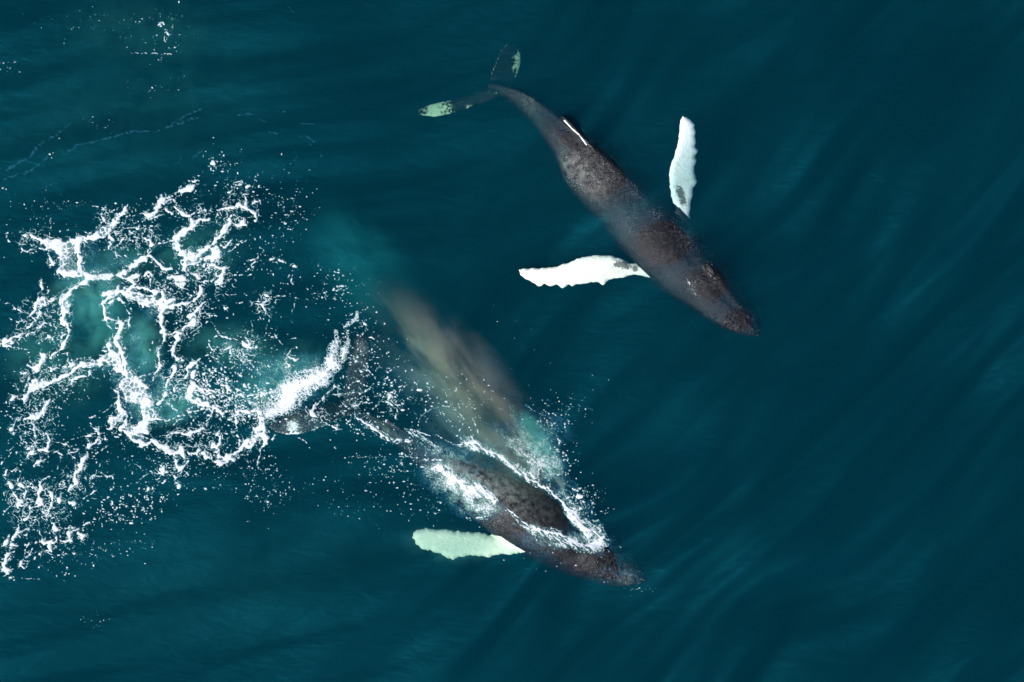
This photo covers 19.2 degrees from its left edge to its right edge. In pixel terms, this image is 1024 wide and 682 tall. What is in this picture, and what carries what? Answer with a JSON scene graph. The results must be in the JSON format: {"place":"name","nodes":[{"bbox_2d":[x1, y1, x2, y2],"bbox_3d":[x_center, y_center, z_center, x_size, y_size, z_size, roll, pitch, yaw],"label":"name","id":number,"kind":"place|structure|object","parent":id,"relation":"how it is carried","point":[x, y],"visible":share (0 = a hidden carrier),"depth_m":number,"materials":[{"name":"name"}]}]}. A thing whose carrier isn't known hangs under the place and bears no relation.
{"place":"outdoors","nodes":[
{"label":"outdoors","id":0,"kind":"place"},
{"bbox_2d":[0,0,1023,681],"bbox_3d":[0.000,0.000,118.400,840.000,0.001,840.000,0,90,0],"label":"open sea water","id":1,"kind":"structure","parent":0,"point":[820,478],"depth_m":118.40,"materials":[{"name":"teal liquid"}]},
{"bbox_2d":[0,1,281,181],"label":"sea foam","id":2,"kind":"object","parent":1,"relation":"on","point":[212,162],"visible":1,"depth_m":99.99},
{"bbox_2d":[0,182,370,620],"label":"sea foam","id":3,"kind":"object","parent":1,"relation":"on","point":[58,246],"visible":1,"depth_m":99.98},
{"bbox_2d":[242,269,367,422],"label":"white water","id":4,"kind":"structure","parent":1,"relation":"on","point":[289,395],"depth_m":99.96,"materials":[{"name":"liquid"}]},
{"bbox_2d":[269,333,647,586],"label":"humpback whale","id":5,"kind":"object","parent":1,"relation":"in","point":[523,499],"visible":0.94,"depth_m":100.20},
{"bbox_2d":[342,306,619,566],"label":"foam collar","id":6,"kind":"object","parent":1,"relation":"on","point":[471,492],"visible":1,"depth_m":99.92,"materials":[{"name":"white liquid"}]},
{"bbox_2d":[416,43,761,336],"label":"humpback whale","id":7,"kind":"object","parent":1,"relation":"in","point":[663,240],"visible":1,"depth_m":100.13}
]}

